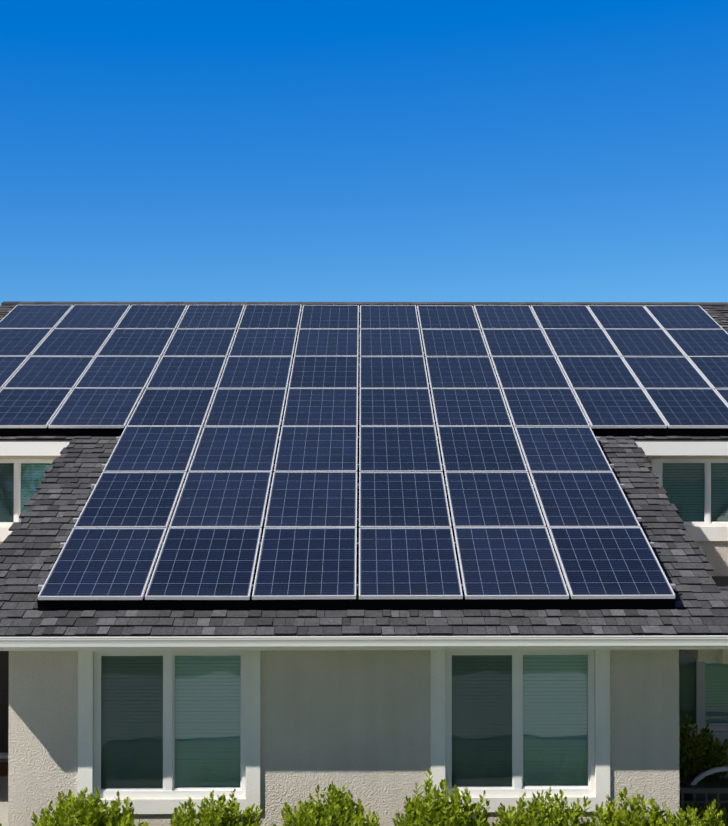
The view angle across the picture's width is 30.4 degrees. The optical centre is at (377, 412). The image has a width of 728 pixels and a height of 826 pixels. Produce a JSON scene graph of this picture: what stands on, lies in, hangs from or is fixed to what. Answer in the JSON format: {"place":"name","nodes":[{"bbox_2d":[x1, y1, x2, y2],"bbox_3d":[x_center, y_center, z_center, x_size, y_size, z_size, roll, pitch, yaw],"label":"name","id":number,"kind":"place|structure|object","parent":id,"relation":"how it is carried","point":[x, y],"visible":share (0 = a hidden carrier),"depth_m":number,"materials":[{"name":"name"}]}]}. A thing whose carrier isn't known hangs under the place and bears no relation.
{"place":"outdoors","nodes":[
{"label":"outdoors","id":0,"kind":"place"},
{"bbox_2d":[0,762,7,776],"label":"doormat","id":1,"kind":"object","parent":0,"point":[3,769],"visible":0.25,"depth_m":15.47,"materials":[{"name":"brown"}]},
{"bbox_2d":[31,787,147,825],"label":"shrub","id":2,"kind":"object","parent":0,"point":[88,804],"depth_m":12.14,"materials":[{"name":"green plant"}]},
{"bbox_2d":[170,789,262,825],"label":"shrub","id":3,"kind":"object","parent":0,"point":[211,815],"depth_m":12.22,"materials":[{"name":"green plant"}]},
{"bbox_2d":[272,781,379,825],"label":"shrub","id":4,"kind":"object","parent":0,"point":[299,818],"depth_m":12.16,"materials":[{"name":"green plant"}]},
{"bbox_2d":[0,0,727,305],"label":"sky","id":5,"kind":"structure","parent":0,"point":[411,151],"materials":[{"name":"blue"}]},
{"bbox_2d":[392,769,499,825],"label":"shrub","id":6,"kind":"object","parent":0,"point":[438,814],"depth_m":12.16,"materials":[{"name":"green plant"}]},
{"bbox_2d":[452,655,587,785],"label":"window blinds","id":7,"kind":"object","parent":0,"point":[569,733],"depth_m":13.11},
{"bbox_2d":[488,787,596,825],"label":"shrub","id":8,"kind":"object","parent":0,"point":[535,818],"depth_m":12.20,"materials":[{"name":"green plant"}]},
{"bbox_2d":[581,787,678,825],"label":"shrub","id":9,"kind":"object","parent":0,"point":[621,817],"depth_m":12.17,"materials":[{"name":"green plant"}]},
{"bbox_2d":[679,653,695,716],"bbox_3d":[3.445,3.047,15.855,0.695,1.276,0.001,0,-1,-1],"label":"window glass","id":10,"kind":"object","parent":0,"point":[687,690],"depth_m":15.86,"materials":[{"name":"glass"}]},
{"bbox_2d":[663,463,727,521],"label":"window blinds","id":11,"kind":"object","parent":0,"point":[692,481],"depth_m":17.93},
{"bbox_2d":[672,799,725,825],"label":"shrub","id":12,"kind":"object","parent":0,"point":[684,818],"depth_m":12.25,"materials":[{"name":"green plant"}]},
{"bbox_2d":[679,650,727,722],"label":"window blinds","id":13,"kind":"object","parent":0,"point":[719,698],"depth_m":15.94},
{"label":"ground","id":14,"kind":"structure","parent":0,"visible":0},
{"bbox_2d":[0,758,7,825],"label":"porch slab","id":15,"kind":"structure","parent":14,"relation":"on","point":[3,801],"depth_m":14.27,"materials":[{"name":"concrete"}]},
{"bbox_2d":[0,455,727,825],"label":"house walls","id":16,"kind":"structure","parent":14,"relation":"on","point":[358,723],"depth_m":12.96,"materials":[{"name":"paint"}]},
{"bbox_2d":[0,753,7,757],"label":"door frame","id":17,"kind":"object","parent":16,"relation":"attached to","point":[3,755],"depth_m":16.04,"materials":[{"name":"white paint"}]},
{"bbox_2d":[0,651,8,752],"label":"front door","id":18,"kind":"structure","parent":17,"relation":"attached to","point":[4,692],"depth_m":16.16,"materials":[{"name":"brown"}]},
{"bbox_2d":[0,464,53,518],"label":"window blinds","id":19,"kind":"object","parent":16,"relation":"attached to","point":[23,480],"depth_m":18.03,"materials":[{"name":"teal"}]},
{"bbox_2d":[0,459,54,526],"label":"window frame","id":20,"kind":"object","parent":16,"relation":"attached to","point":[17,487],"visible":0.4,"depth_m":17.73,"materials":[{"name":"white plastic"}]},
{"bbox_2d":[0,463,52,521],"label":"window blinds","id":21,"kind":"object","parent":20,"relation":"hanging from","point":[32,484],"depth_m":17.82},
{"bbox_2d":[0,463,52,521],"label":"window glass","id":22,"kind":"object","parent":20,"relation":"in","point":[5,490],"visible":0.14,"depth_m":17.75,"materials":[{"name":"glass"}]},
{"bbox_2d":[94,651,245,797],"bbox_3d":[-2.017,3.015,13.005,1.476,1.427,0.060,0,-1,-1],"label":"window frame","id":23,"kind":"object","parent":16,"relation":"attached to","point":[169,789],"visible":0.88,"depth_m":12.98,"materials":[{"name":"white plastic"}]},
{"bbox_2d":[101,656,162,788],"bbox_3d":[-2.378,3.003,12.984,0.618,1.286,0.001,0,-1,-1],"label":"window screen","id":24,"kind":"object","parent":23,"relation":"in","point":[132,723],"depth_m":12.98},
{"bbox_2d":[101,656,240,787],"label":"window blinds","id":25,"kind":"object","parent":23,"relation":"hanging from","point":[221,755],"depth_m":13.07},
{"bbox_2d":[101,656,240,787],"bbox_3d":[-2.012,3.003,13.012,1.386,1.322,0.015,0,-1,-1],"label":"window glass","id":26,"kind":"object","parent":23,"relation":"in","point":[130,714],"visible":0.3,"depth_m":13.00,"materials":[{"name":"glass"}]},
{"bbox_2d":[101,663,240,785],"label":"window blinds","id":27,"kind":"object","parent":16,"relation":"attached to","point":[180,711],"depth_m":13.29,"materials":[{"name":"teal"}]},
{"bbox_2d":[0,459,727,813],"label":"window trim bands","id":28,"kind":"object","parent":16,"relation":"attached to","point":[252,721],"depth_m":12.94,"materials":[{"name":"paint"}]},
{"bbox_2d":[0,442,727,650],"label":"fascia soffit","id":29,"kind":"structure","parent":16,"relation":"attached to","point":[56,448],"depth_m":12.41,"materials":[{"name":"white paint"}]},
{"bbox_2d":[0,636,727,647],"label":"gutter","id":30,"kind":"object","parent":29,"relation":"attached to","point":[358,641],"visible":1,"depth_m":12.26,"materials":[{"name":"white paint"}]},
{"bbox_2d":[0,344,727,631],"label":"roof deck","id":31,"kind":"structure","parent":16,"relation":"on","point":[437,431],"depth_m":17.41,"materials":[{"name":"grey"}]},
{"bbox_2d":[0,304,727,636],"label":"roof shingles","id":32,"kind":"object","parent":31,"relation":"on","point":[30,549],"visible":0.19,"depth_m":12.90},
{"bbox_2d":[0,305,727,599],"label":"solar panel frames","id":33,"kind":"structure","parent":32,"relation":"on","point":[49,422],"depth_m":17.43,"materials":[{"name":"silver metal"}]},
{"bbox_2d":[0,305,727,595],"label":"solar panels","id":34,"kind":"object","parent":33,"relation":"in","point":[320,561],"visible":1,"depth_m":17.18,"materials":[{"name":"blue glass"}]},
{"bbox_2d":[0,427,727,610],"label":"solar array skirt","id":35,"kind":"object","parent":33,"relation":"attached to","point":[370,604],"visible":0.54,"depth_m":12.78,"materials":[{"name":"black metal"}]},
{"bbox_2d":[1,301,727,304],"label":"ridge cap","id":36,"kind":"object","parent":32,"relation":"on","point":[447,303],"visible":0.65,"depth_m":24.55,"materials":[{"name":"grey"}]},
{"bbox_2d":[9,311,722,592],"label":"solar mount rails","id":37,"kind":"object","parent":32,"relation":"on","point":[357,585],"visible":0.04,"depth_m":15.61,"materials":[{"name":"silver metal"}]},
{"bbox_2d":[4,632,727,636],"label":"drip edge","id":38,"kind":"object","parent":32,"relation":"attached to","point":[341,635],"depth_m":12.30,"materials":[{"name":"white paint"}]},
{"bbox_2d":[445,650,594,795],"bbox_3d":[1.380,3.013,13.046,1.459,1.421,0.060,0,-1,-1],"label":"window frame","id":39,"kind":"object","parent":16,"relation":"attached to","point":[517,788],"visible":0.9,"depth_m":13.02,"materials":[{"name":"white plastic"}]},
{"bbox_2d":[452,655,511,785],"bbox_3d":[1.021,3.000,13.026,0.606,1.280,0.001,0,-1,-1],"label":"window screen","id":40,"kind":"object","parent":39,"relation":"in","point":[480,722],"depth_m":13.03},
{"bbox_2d":[452,655,587,786],"bbox_3d":[1.385,3.001,13.054,1.369,1.316,0.015,0,-1,-1],"label":"window glass","id":41,"kind":"object","parent":39,"relation":"in","point":[482,715],"visible":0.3,"depth_m":13.04,"materials":[{"name":"glass"}]},
{"bbox_2d":[452,658,587,783],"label":"window blinds","id":42,"kind":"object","parent":16,"relation":"attached to","point":[533,691],"depth_m":13.33,"materials":[{"name":"teal"}]},
{"bbox_2d":[660,459,727,525],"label":"window frame","id":43,"kind":"object","parent":16,"relation":"attached to","point":[707,493],"visible":0.73,"depth_m":17.84,"materials":[{"name":"white plastic"}]},
{"bbox_2d":[663,463,727,521],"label":"window glass","id":44,"kind":"object","parent":43,"relation":"in","point":[681,489],"visible":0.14,"depth_m":17.86,"materials":[{"name":"glass"}]},
{"bbox_2d":[663,469,727,520],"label":"window blinds","id":45,"kind":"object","parent":16,"relation":"attached to","point":[697,496],"depth_m":18.14,"materials":[{"name":"teal"}]},
{"bbox_2d":[679,660,727,730],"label":"window frame","id":46,"kind":"object","parent":16,"relation":"attached to","point":[700,695],"visible":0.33,"depth_m":15.85,"materials":[{"name":"white plastic"}]},
{"bbox_2d":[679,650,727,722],"bbox_3d":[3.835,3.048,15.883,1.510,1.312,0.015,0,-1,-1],"label":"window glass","id":47,"kind":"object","parent":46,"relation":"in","point":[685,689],"depth_m":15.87,"materials":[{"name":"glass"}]},
{"bbox_2d":[679,697,727,721],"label":"window blinds","id":48,"kind":"object","parent":16,"relation":"attached to","point":[705,709],"depth_m":16.15,"materials":[{"name":"black"}]},
{"bbox_2d":[711,576,727,586],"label":"interior ceiling","id":49,"kind":"structure","parent":16,"relation":"attached to","point":[720,581],"depth_m":17.30,"materials":[{"name":"black"}]},
{"bbox_2d":[679,714,727,805],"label":"bush","id":50,"kind":"object","parent":14,"relation":"on","point":[685,755],"depth_m":14.96,"materials":[{"name":"green plant"}]},
{"bbox_2d":[679,787,727,821],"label":"lattice screen","id":51,"kind":"object","parent":14,"relation":"on","point":[694,791],"visible":0.35,"depth_m":14.00,"materials":[{"name":"grey metal"}]},
{"bbox_2d":[680,779,727,819],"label":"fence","id":52,"kind":"object","parent":14,"relation":"on","point":[707,783],"visible":0.5,"depth_m":14.38,"materials":[{"name":"grey metal"}]},
{"bbox_2d":[691,766,727,784],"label":"garden hoop","id":53,"kind":"object","parent":52,"relation":"on","point":[702,775],"visible":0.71,"depth_m":14.44,"materials":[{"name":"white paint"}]},
{"bbox_2d":[688,799,727,825],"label":"bush","id":54,"kind":"object","parent":14,"relation":"on","point":[699,810],"depth_m":13.68,"materials":[{"name":"green plant"}]}
]}

